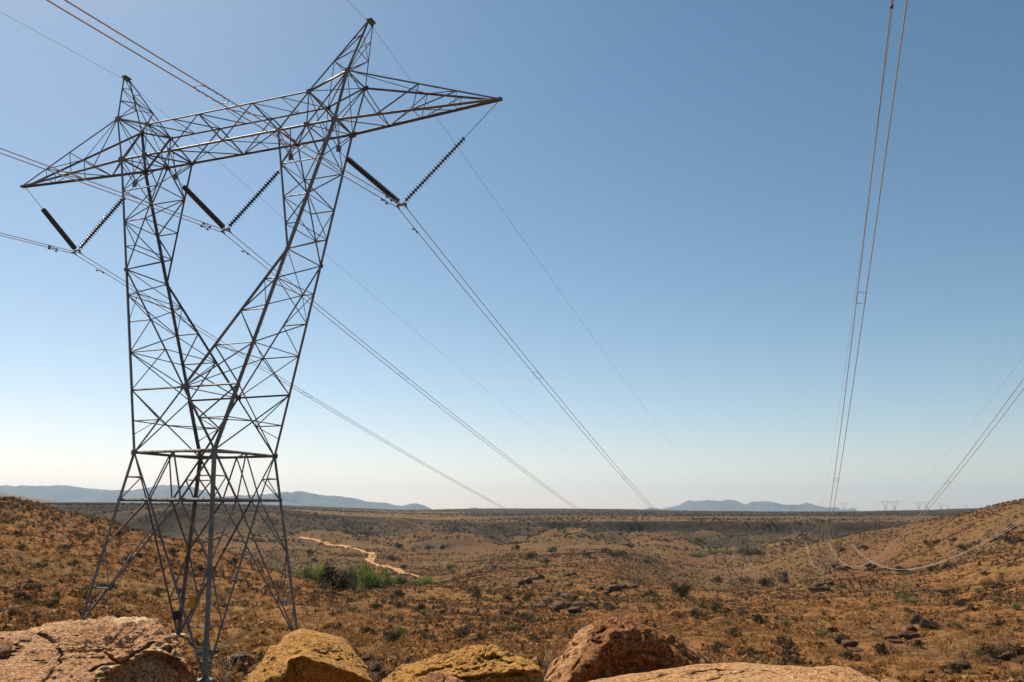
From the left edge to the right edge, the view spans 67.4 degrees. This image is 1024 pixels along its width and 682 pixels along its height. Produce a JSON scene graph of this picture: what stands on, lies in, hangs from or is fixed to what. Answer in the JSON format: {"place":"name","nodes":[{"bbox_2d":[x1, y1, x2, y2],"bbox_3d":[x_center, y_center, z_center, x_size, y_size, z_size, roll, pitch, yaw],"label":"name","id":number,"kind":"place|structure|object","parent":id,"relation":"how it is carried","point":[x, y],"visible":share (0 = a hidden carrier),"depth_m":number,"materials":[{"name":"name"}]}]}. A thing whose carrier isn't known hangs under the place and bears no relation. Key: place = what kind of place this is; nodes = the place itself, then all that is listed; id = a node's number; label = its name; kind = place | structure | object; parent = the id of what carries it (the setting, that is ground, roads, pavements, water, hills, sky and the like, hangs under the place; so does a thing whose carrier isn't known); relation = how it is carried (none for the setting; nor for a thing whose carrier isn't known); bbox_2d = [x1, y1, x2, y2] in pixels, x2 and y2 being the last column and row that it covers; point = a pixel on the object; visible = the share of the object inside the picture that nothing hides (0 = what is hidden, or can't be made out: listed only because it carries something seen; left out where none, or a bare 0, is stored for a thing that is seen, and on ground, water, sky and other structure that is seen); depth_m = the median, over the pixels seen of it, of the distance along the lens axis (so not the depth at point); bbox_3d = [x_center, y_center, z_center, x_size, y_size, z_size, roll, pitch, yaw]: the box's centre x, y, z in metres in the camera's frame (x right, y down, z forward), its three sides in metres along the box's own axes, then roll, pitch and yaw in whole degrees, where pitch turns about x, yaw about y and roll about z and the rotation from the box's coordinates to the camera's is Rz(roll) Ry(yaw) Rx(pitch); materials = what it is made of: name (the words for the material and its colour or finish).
{"place":"outdoors","nodes":[
{"label":"outdoors","id":0,"kind":"place"},
{"bbox_2d":[0,493,57,502],"bbox_3d":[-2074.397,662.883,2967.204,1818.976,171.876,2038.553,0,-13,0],"label":"hill","id":1,"kind":"structure","parent":0,"point":[25,498],"depth_m":2944.50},
{"bbox_2d":[0,485,219,502],"bbox_3d":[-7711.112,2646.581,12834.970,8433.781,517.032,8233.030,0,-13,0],"label":"mountain","id":2,"kind":"structure","parent":0,"point":[63,493],"depth_m":12439.34,"materials":[{"name":"stone"}]},
{"bbox_2d":[215,491,430,509],"bbox_3d":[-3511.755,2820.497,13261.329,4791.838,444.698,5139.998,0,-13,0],"label":"mountain","id":3,"kind":"structure","parent":0,"point":[299,498],"depth_m":12912.12,"materials":[{"name":"stone"}]},
{"bbox_2d":[299,536,418,577],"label":"dirt road","id":4,"kind":"structure","parent":0,"point":[371,560],"depth_m":519.18,"materials":[{"name":"beige soil"}]},
{"bbox_2d":[0,496,1023,681],"bbox_3d":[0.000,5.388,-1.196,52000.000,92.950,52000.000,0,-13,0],"label":"ground","id":5,"kind":"structure","parent":0,"point":[468,546],"depth_m":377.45,"materials":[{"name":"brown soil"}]},
{"bbox_2d":[0,637,13,658],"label":"boulder","id":6,"kind":"object","parent":5,"relation":"on","point":[6,646],"visible":0.42,"depth_m":3.53,"materials":[{"name":"orange stone"}]},
{"bbox_2d":[12,591,32,598],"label":"shrub","id":7,"kind":"object","parent":5,"relation":"on","point":[22,593],"visible":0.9,"depth_m":48.04,"materials":[{"name":"green plant"}]},
{"bbox_2d":[38,599,59,607],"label":"shrub","id":8,"kind":"object","parent":5,"relation":"on","point":[50,605],"visible":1,"depth_m":41.54,"materials":[{"name":"green plant"}]},
{"bbox_2d":[0,616,196,681],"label":"boulder","id":9,"kind":"object","parent":5,"relation":"on","point":[121,649],"visible":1,"depth_m":3.70,"materials":[{"name":"beige stone"}]},
{"bbox_2d":[113,590,138,598],"bbox_3d":[-27.357,17.991,54.371,1.607,0.757,1.225,2,-13,-8],"label":"shrub","id":10,"kind":"object","parent":5,"relation":"on","point":[126,595],"visible":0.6,"depth_m":54.34,"materials":[{"name":"green plant"}]},
{"bbox_2d":[205,655,238,681],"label":"dead weed","id":11,"kind":"object","parent":5,"relation":"on","point":[224,677],"visible":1,"depth_m":6.18,"materials":[{"name":"brown plant"}]},
{"bbox_2d":[230,652,249,660],"bbox_3d":[-13.829,16.084,38.970,0.902,0.465,1.103,11,-17,-42],"label":"rock","id":12,"kind":"object","parent":5,"relation":"on","point":[241,656],"visible":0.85,"depth_m":38.75,"materials":[{"name":"grey stone"}]},
{"bbox_2d":[20,18,502,681],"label":"transmission tower","id":13,"kind":"structure","parent":5,"relation":"on","point":[206,652],"depth_m":43.56,"materials":[{"name":"metal"}]},
{"bbox_2d":[25,187,76,249],"bbox_3d":[-30.188,-8.057,50.105,7.475,0.328,0.336,42,4,22],"label":"insulator string","id":14,"kind":"object","parent":13,"relation":"hanging from","point":[58,228],"visible":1,"depth_m":49.56,"materials":[{"name":"ceramic"}]},
{"bbox_2d":[77,188,132,250],"bbox_3d":[-25.633,-7.740,48.412,5.578,0.328,0.336,-46,-22,5],"label":"insulator string","id":15,"kind":"object","parent":13,"relation":"hanging from","point":[99,225],"visible":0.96,"depth_m":48.40,"materials":[{"name":"ceramic"}]},
{"bbox_3d":[-27.595,-5.648,48.649,0.600,0.272,0.422,-4,-13,19],"label":"yoke plate","id":16,"kind":"object","parent":15,"relation":"attached to","visible":0},
{"bbox_2d":[0,235,707,570],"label":"conductor cable","id":17,"kind":"object","parent":16,"relation":"hanging from","point":[272,375],"visible":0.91,"depth_m":65.48,"materials":[{"name":"metal"}]},
{"bbox_2d":[1,233,709,570],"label":"conductor cable","id":18,"kind":"object","parent":16,"relation":"hanging from","point":[270,371],"visible":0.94,"depth_m":63.84,"materials":[{"name":"metal"}]},
{"bbox_2d":[176,179,224,228],"bbox_3d":[-18.737,-8.273,46.074,5.615,0.328,0.336,42,4,22],"label":"insulator string","id":19,"kind":"object","parent":13,"relation":"hanging from","point":[203,206],"visible":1,"depth_m":45.83,"materials":[{"name":"ceramic"}]},
{"bbox_2d":[228,160,288,227],"bbox_3d":[-14.787,-8.570,44.733,5.615,0.328,0.336,-46,-22,5],"label":"insulator string","id":20,"kind":"object","parent":13,"relation":"hanging from","point":[255,197],"visible":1,"depth_m":44.70,"materials":[{"name":"ceramic"}]},
{"bbox_3d":[-16.762,-6.465,44.971,0.600,0.272,0.422,-4,-13,19],"label":"yoke plate","id":21,"kind":"object","parent":20,"relation":"attached to","visible":0},
{"bbox_2d":[0,148,727,571],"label":"conductor cable","id":22,"kind":"object","parent":21,"relation":"hanging from","point":[280,274],"visible":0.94,"depth_m":46.51,"materials":[{"name":"metal"}]},
{"bbox_2d":[0,152,731,571],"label":"conductor cable","id":23,"kind":"object","parent":21,"relation":"hanging from","point":[298,294],"visible":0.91,"depth_m":46.63,"materials":[{"name":"metal"}]},
{"bbox_2d":[1,12,682,524],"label":"ground wire","id":24,"kind":"object","parent":13,"relation":"attached to","point":[247,186],"visible":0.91,"depth_m":59.97,"materials":[{"name":"metal"}]},
{"bbox_2d":[338,151,399,203],"bbox_3d":[-7.900,-9.067,42.390,5.578,0.328,0.336,41,4,23],"label":"insulator string","id":25,"kind":"object","parent":13,"relation":"hanging from","point":[366,174],"visible":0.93,"depth_m":42.25,"materials":[{"name":"ceramic"}]},
{"bbox_2d":[396,203,407,208],"bbox_3d":[-5.928,-7.281,41.293,0.600,0.272,0.422,-4,-13,19],"label":"yoke plate","id":26,"kind":"object","parent":25,"relation":"attached to","point":[404,204],"visible":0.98,"depth_m":41.29,"materials":[{"name":"metal"}]},
{"bbox_2d":[46,0,750,572],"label":"conductor cable","id":27,"kind":"object","parent":26,"relation":"hanging from","point":[326,166],"visible":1,"depth_m":32.09,"materials":[{"name":"metal"}]},
{"bbox_2d":[64,0,751,572],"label":"conductor cable","id":28,"kind":"object","parent":26,"relation":"hanging from","point":[334,164],"visible":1,"depth_m":32.12,"materials":[{"name":"metal"}]},
{"bbox_2d":[402,101,498,203],"bbox_3d":[-3.297,-10.041,40.966,7.475,0.328,0.336,-46,-22,5],"label":"insulator string","id":29,"kind":"object","parent":13,"relation":"hanging from","point":[434,169],"visible":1,"depth_m":40.97,"materials":[{"name":"ceramic"}]},
{"bbox_2d":[347,0,739,522],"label":"ground wire","id":30,"kind":"object","parent":13,"relation":"attached to","point":[488,190],"visible":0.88,"depth_m":57.93,"materials":[{"name":"metal"}]},
{"bbox_2d":[300,561,316,580],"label":"tree","id":31,"kind":"object","parent":5,"relation":"on","point":[307,576],"visible":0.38,"depth_m":305.65,"materials":[{"name":"green plant"}]},
{"bbox_2d":[244,629,374,681],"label":"boulder","id":32,"kind":"object","parent":5,"relation":"on","point":[303,655],"visible":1,"depth_m":3.83,"materials":[{"name":"stone"}]},
{"bbox_2d":[291,563,328,584],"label":"tree","id":33,"kind":"object","parent":5,"relation":"on","point":[315,571],"visible":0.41,"depth_m":313.28,"materials":[{"name":"green plant"}]},
{"bbox_2d":[315,560,352,592],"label":"juniper","id":34,"kind":"object","parent":5,"relation":"on","point":[343,580],"visible":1,"depth_m":108.40,"materials":[{"name":"green plant"}]},
{"bbox_2d":[337,561,360,589],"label":"tree","id":35,"kind":"object","parent":5,"relation":"on","point":[349,569],"visible":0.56,"depth_m":303.34,"materials":[{"name":"green plant"}]},
{"bbox_2d":[359,626,375,633],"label":"shrub","id":36,"kind":"object","parent":5,"relation":"on","point":[366,629],"visible":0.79,"depth_m":50.88,"materials":[{"name":"green plant"}]},
{"bbox_2d":[357,561,391,590],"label":"tree","id":37,"kind":"object","parent":5,"relation":"on","point":[369,580],"visible":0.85,"depth_m":309.06,"materials":[{"name":"green plant"}]},
{"bbox_2d":[371,662,381,671],"bbox_3d":[-0.883,2.118,4.981,0.078,0.059,0.092,1,-13,-3],"label":"rock","id":38,"kind":"object","parent":5,"relation":"on","point":[376,667],"visible":1,"depth_m":4.96,"materials":[{"name":"stone"}]},
{"bbox_2d":[376,575,392,588],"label":"tree","id":39,"kind":"object","parent":5,"relation":"on","point":[383,584],"visible":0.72,"depth_m":312.49,"materials":[{"name":"green plant"}]},
{"bbox_2d":[383,632,400,643],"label":"shrub","id":40,"kind":"object","parent":5,"relation":"on","point":[394,636],"visible":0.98,"depth_m":47.51,"materials":[{"name":"green plant"}]},
{"bbox_2d":[394,624,407,635],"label":"shrub","id":41,"kind":"object","parent":5,"relation":"on","point":[402,629],"visible":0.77,"depth_m":53.01,"materials":[{"name":"green plant"}]},
{"bbox_2d":[392,575,411,584],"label":"tree","id":42,"kind":"object","parent":5,"relation":"on","point":[399,580],"visible":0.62,"depth_m":321.33,"materials":[{"name":"green plant"}]},
{"bbox_2d":[412,576,433,584],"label":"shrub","id":43,"kind":"object","parent":5,"relation":"on","point":[425,581],"visible":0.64,"depth_m":310.66,"materials":[{"name":"green plant"}]},
{"bbox_2d":[421,671,444,681],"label":"boulder","id":44,"kind":"object","parent":5,"relation":"on","point":[434,676],"visible":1,"depth_m":3.34,"materials":[{"name":"orange stone"}]},
{"bbox_2d":[444,673,460,681],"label":"boulder","id":45,"kind":"object","parent":5,"relation":"on","point":[449,678],"visible":1,"depth_m":3.35,"materials":[{"name":"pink stone"}]},
{"bbox_2d":[453,626,470,637],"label":"shrub","id":46,"kind":"object","parent":5,"relation":"on","point":[462,634],"visible":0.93,"depth_m":62.54,"materials":[{"name":"green plant"}]},
{"bbox_2d":[382,644,546,681],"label":"boulder","id":47,"kind":"object","parent":5,"relation":"on","point":[482,663],"visible":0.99,"depth_m":3.77,"materials":[{"name":"stone"}]},
{"bbox_2d":[42,503,943,556],"bbox_3d":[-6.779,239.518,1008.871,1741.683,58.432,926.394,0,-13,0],"label":"undergrowth","id":48,"kind":"object","parent":5,"relation":"on","point":[490,537],"visible":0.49,"depth_m":824.23,"materials":[{"name":"green plant"}]},
{"bbox_2d":[497,606,515,614],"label":"shrub","id":49,"kind":"object","parent":5,"relation":"on","point":[510,610],"visible":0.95,"depth_m":109.53,"materials":[{"name":"green plant"}]},
{"bbox_2d":[40,502,974,515],"bbox_3d":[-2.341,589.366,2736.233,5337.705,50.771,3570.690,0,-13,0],"label":"woods","id":50,"kind":"object","parent":5,"relation":"on","point":[697,511],"visible":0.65,"depth_m":1572.07,"materials":[{"name":"green plant"}]},
{"bbox_2d":[0,496,1023,681],"bbox_3d":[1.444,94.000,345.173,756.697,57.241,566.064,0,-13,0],"label":"brush","id":51,"kind":"object","parent":5,"relation":"on","point":[614,600],"visible":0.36,"depth_m":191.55,"materials":[{"name":"plant"}]},
{"bbox_2d":[0,496,1023,629],"bbox_3d":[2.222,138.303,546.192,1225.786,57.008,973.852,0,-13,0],"label":"scrub","id":52,"kind":"object","parent":5,"relation":"on","point":[694,604],"visible":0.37,"depth_m":428.63,"materials":[{"name":"green plant"}]},
{"bbox_2d":[515,590,535,599],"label":"shrub","id":53,"kind":"object","parent":5,"relation":"on","point":[528,595],"visible":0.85,"depth_m":146.50,"materials":[{"name":"green plant"}]},
{"bbox_2d":[526,633,541,641],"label":"shrub","id":54,"kind":"object","parent":5,"relation":"on","point":[531,637],"visible":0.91,"depth_m":58.03,"materials":[{"name":"green plant"}]},
{"bbox_2d":[551,600,570,608],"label":"rock","id":55,"kind":"object","parent":5,"relation":"on","point":[563,604],"visible":0.61,"depth_m":107.14,"materials":[{"name":"grey stone"}]},
{"bbox_2d":[560,593,577,599],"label":"rock","id":56,"kind":"object","parent":5,"relation":"on","point":[568,595],"visible":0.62,"depth_m":150.05,"materials":[{"name":"grey stone"}]},
{"bbox_2d":[567,606,580,612],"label":"rock","id":57,"kind":"object","parent":5,"relation":"on","point":[572,609],"visible":0.92,"depth_m":103.60,"materials":[{"name":"grey stone"}]},
{"bbox_2d":[605,584,621,591],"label":"rock","id":58,"kind":"object","parent":5,"relation":"on","point":[615,587],"visible":0.73,"depth_m":191.76,"materials":[{"name":"grey stone"}]},
{"bbox_2d":[545,612,711,681],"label":"boulder","id":59,"kind":"object","parent":5,"relation":"on","point":[608,645],"visible":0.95,"depth_m":3.76,"materials":[{"name":"orange stone"}]},
{"bbox_2d":[669,581,691,597],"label":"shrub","id":60,"kind":"object","parent":5,"relation":"on","point":[682,590],"visible":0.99,"depth_m":185.08,"materials":[{"name":"green plant"}]},
{"bbox_2d":[689,608,707,618],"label":"shrub","id":61,"kind":"object","parent":5,"relation":"on","point":[695,613],"visible":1,"depth_m":85.68,"materials":[{"name":"green plant"}]},
{"bbox_2d":[588,662,809,681],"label":"boulder","id":62,"kind":"object","parent":5,"relation":"on","point":[738,672],"visible":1,"depth_m":3.31,"materials":[{"name":"stone"}]},
{"bbox_2d":[699,599,723,610],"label":"shrub","id":63,"kind":"object","parent":5,"relation":"on","point":[712,605],"visible":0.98,"depth_m":109.94,"materials":[{"name":"green plant"}]},
{"bbox_2d":[710,641,728,652],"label":"shrub","id":64,"kind":"object","parent":5,"relation":"on","point":[719,645],"visible":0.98,"depth_m":46.23,"materials":[{"name":"green plant"}]},
{"bbox_2d":[725,627,745,637],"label":"shrub","id":65,"kind":"object","parent":5,"relation":"on","point":[737,630],"visible":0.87,"depth_m":55.67,"materials":[{"name":"green plant"}]},
{"bbox_2d":[711,535,763,590],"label":"transmission tower","id":66,"kind":"structure","parent":5,"relation":"on","point":[742,562],"depth_m":445.06,"materials":[{"name":"metal"}]},
{"bbox_2d":[741,647,766,656],"bbox_3d":[14.059,18.060,44.637,1.446,0.573,1.346,-2,-13,8],"label":"shrub","id":67,"kind":"object","parent":5,"relation":"on","point":[755,652],"visible":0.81,"depth_m":44.46,"materials":[{"name":"green plant"}]},
{"bbox_2d":[751,614,767,623],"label":"shrub","id":68,"kind":"object","parent":5,"relation":"on","point":[757,618],"visible":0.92,"depth_m":85.50,"materials":[{"name":"green plant"}]},
{"bbox_2d":[770,635,798,649],"bbox_3d":[17.007,18.995,48.422,1.828,0.890,1.595,1,-13,-6],"label":"shrub","id":69,"kind":"object","parent":5,"relation":"on","point":[780,640],"visible":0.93,"depth_m":48.14,"materials":[{"name":"green plant"}]},
{"bbox_2d":[801,522,861,571],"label":"transmission tower","id":70,"kind":"structure","parent":5,"relation":"on","point":[836,552],"depth_m":409.79,"materials":[{"name":"metal"}]},
{"bbox_2d":[807,1,891,566],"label":"conductor cable","id":71,"kind":"object","parent":70,"relation":"hanging from","point":[864,233],"visible":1,"depth_m":36.29,"materials":[{"name":"metal"}]},
{"bbox_2d":[810,4,893,521],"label":"ground wire","id":72,"kind":"object","parent":70,"relation":"attached to","point":[866,211],"visible":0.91,"depth_m":59.97,"materials":[{"name":"metal"}]},
{"bbox_2d":[809,0,907,567],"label":"conductor cable","id":73,"kind":"object","parent":70,"relation":"hanging from","point":[874,232],"visible":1,"depth_m":36.06,"materials":[{"name":"metal"}]},
{"bbox_2d":[828,378,1023,566],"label":"conductor cable","id":74,"kind":"object","parent":70,"relation":"attached to","point":[949,477],"visible":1,"depth_m":79.29,"materials":[{"name":"metal"}]},
{"bbox_2d":[829,388,1023,566],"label":"conductor cable","id":75,"kind":"object","parent":70,"relation":"attached to","point":[953,478],"visible":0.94,"depth_m":79.75,"materials":[{"name":"metal"}]},
{"bbox_2d":[853,518,1023,569],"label":"conductor cable","id":76,"kind":"object","parent":70,"relation":"attached to","point":[960,553],"visible":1,"depth_m":131.09,"materials":[{"name":"metal"}]},
{"bbox_2d":[796,666,879,681],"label":"boulder","id":77,"kind":"object","parent":5,"relation":"on","point":[831,674],"visible":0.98,"depth_m":3.15,"materials":[{"name":"stone"}]},
{"bbox_2d":[834,632,849,643],"bbox_3d":[22.685,20.568,52.763,1.046,1.021,0.933,5,-14,-23],"label":"rock","id":78,"kind":"object","parent":5,"relation":"on","point":[839,637],"visible":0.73,"depth_m":52.62,"materials":[{"name":"grey stone"}]},
{"bbox_2d":[841,639,858,648],"bbox_3d":[22.260,20.067,50.539,1.179,0.845,0.996,-10,-16,38],"label":"rock","id":79,"kind":"object","parent":5,"relation":"on","point":[846,643],"visible":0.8,"depth_m":50.22,"materials":[{"name":"stone"}]},
{"bbox_2d":[839,650,861,660],"bbox_3d":[19.264,17.955,43.856,1.226,0.622,1.141,4,-13,-16],"label":"shrub","id":80,"kind":"object","parent":5,"relation":"on","point":[847,654],"visible":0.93,"depth_m":43.67,"materials":[{"name":"green plant"}]},
{"bbox_2d":[872,642,898,654],"bbox_3d":[22.402,18.504,46.100,1.434,0.680,1.531,-12,-17,42],"label":"shrub","id":81,"kind":"object","parent":5,"relation":"on","point":[881,647],"visible":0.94,"depth_m":46.11,"materials":[{"name":"green plant"}]},
{"bbox_2d":[893,590,912,600],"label":"shrub","id":82,"kind":"object","parent":5,"relation":"on","point":[901,595],"visible":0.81,"depth_m":149.95,"materials":[{"name":"green plant"}]},
{"bbox_2d":[898,630,914,639],"bbox_3d":[33.286,24.820,64.566,1.713,0.875,1.139,3,-13,-15],"label":"rock","id":83,"kind":"object","parent":5,"relation":"on","point":[904,634],"visible":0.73,"depth_m":64.27,"materials":[{"name":"grey stone"}]},
{"bbox_2d":[905,624,917,631],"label":"rock","id":84,"kind":"object","parent":5,"relation":"on","point":[910,627],"visible":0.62,"depth_m":67.32,"materials":[{"name":"grey stone"}]},
{"bbox_2d":[902,598,922,603],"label":"shrub","id":85,"kind":"object","parent":5,"relation":"on","point":[912,601],"visible":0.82,"depth_m":136.19,"materials":[{"name":"green plant"}]},
{"bbox_2d":[909,613,922,623],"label":"rock","id":86,"kind":"object","parent":5,"relation":"on","point":[915,617],"visible":0.72,"depth_m":85.04,"materials":[{"name":"grey stone"}]},
{"bbox_2d":[907,639,924,648],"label":"shrub","id":87,"kind":"object","parent":5,"relation":"on","point":[917,642],"visible":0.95,"depth_m":51.75,"materials":[{"name":"green plant"}]},
{"bbox_2d":[918,618,940,628],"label":"shrub","id":88,"kind":"object","parent":5,"relation":"on","point":[926,625],"visible":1,"depth_m":81.28,"materials":[{"name":"green plant"}]},
{"bbox_2d":[938,587,958,594],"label":"shrub","id":89,"kind":"object","parent":5,"relation":"on","point":[944,591],"visible":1,"depth_m":155.24,"materials":[{"name":"green plant"}]},
{"bbox_2d":[939,662,964,673],"bbox_3d":[22.722,16.828,39.534,1.222,0.500,1.115,8,-15,-32],"label":"shrub","id":90,"kind":"object","parent":5,"relation":"on","point":[952,667],"visible":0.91,"depth_m":39.56,"materials":[{"name":"green plant"}]},
{"bbox_2d":[941,595,968,605],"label":"shrub","id":91,"kind":"object","parent":5,"relation":"on","point":[957,601],"visible":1,"depth_m":116.54,"materials":[{"name":"green plant"}]},
{"bbox_2d":[953,660,970,667],"bbox_3d":[23.621,16.967,40.276,0.802,0.448,0.992,-1,-13,6],"label":"rock","id":92,"kind":"object","parent":5,"relation":"on","point":[964,664],"visible":0.88,"depth_m":40.00,"materials":[{"name":"stone"}]},
{"bbox_2d":[966,646,988,654],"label":"shrub","id":93,"kind":"object","parent":5,"relation":"on","point":[977,650],"visible":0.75,"depth_m":42.86,"materials":[{"name":"green plant"}]},
{"bbox_2d":[974,651,994,665],"bbox_3d":[25.432,17.025,41.180,1.065,0.681,1.639,-5,-13,22],"label":"shrub","id":94,"kind":"object","parent":5,"relation":"on","point":[984,658],"visible":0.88,"depth_m":40.97,"materials":[{"name":"green plant"}]},
{"bbox_2d":[981,579,1000,588],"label":"shrub","id":95,"kind":"object","parent":5,"relation":"on","point":[994,584],"visible":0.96,"depth_m":150.73,"materials":[{"name":"green plant"}]},
{"bbox_2d":[980,642,1005,658],"bbox_3d":[26.270,16.940,42.056,1.596,0.799,1.216,8,-15,-32],"label":"shrub","id":96,"kind":"object","parent":5,"relation":"on","point":[991,650],"visible":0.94,"depth_m":42.04,"materials":[{"name":"green plant"}]},
{"bbox_2d":[1000,651,1015,659],"bbox_3d":[26.754,16.976,41.290,0.739,0.587,0.676,6,-14,-23],"label":"rock","id":97,"kind":"object","parent":5,"relation":"on","point":[1006,655],"visible":0.91,"depth_m":41.11,"materials":[{"name":"stone"}]},
{"bbox_2d":[1003,642,1023,654],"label":"shrub","id":98,"kind":"object","parent":5,"relation":"on","point":[1020,650],"visible":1,"depth_m":41.71,"materials":[{"name":"green plant"}]},
{"bbox_2d":[1009,601,1023,609],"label":"shrub","id":99,"kind":"object","parent":5,"relation":"on","point":[1015,605],"visible":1,"depth_m":98.53,"materials":[{"name":"green plant"}]},
{"bbox_2d":[0,0,1023,510],"label":"sky","id":100,"kind":"structure","parent":0,"point":[692,177],"materials":[{"name":"blue"}]},
{"bbox_2d":[647,500,857,511],"bbox_3d":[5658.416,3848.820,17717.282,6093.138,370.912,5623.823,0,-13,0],"label":"mountain","id":101,"kind":"structure","parent":0,"point":[712,505],"depth_m":17255.60,"materials":[{"name":"stone"}]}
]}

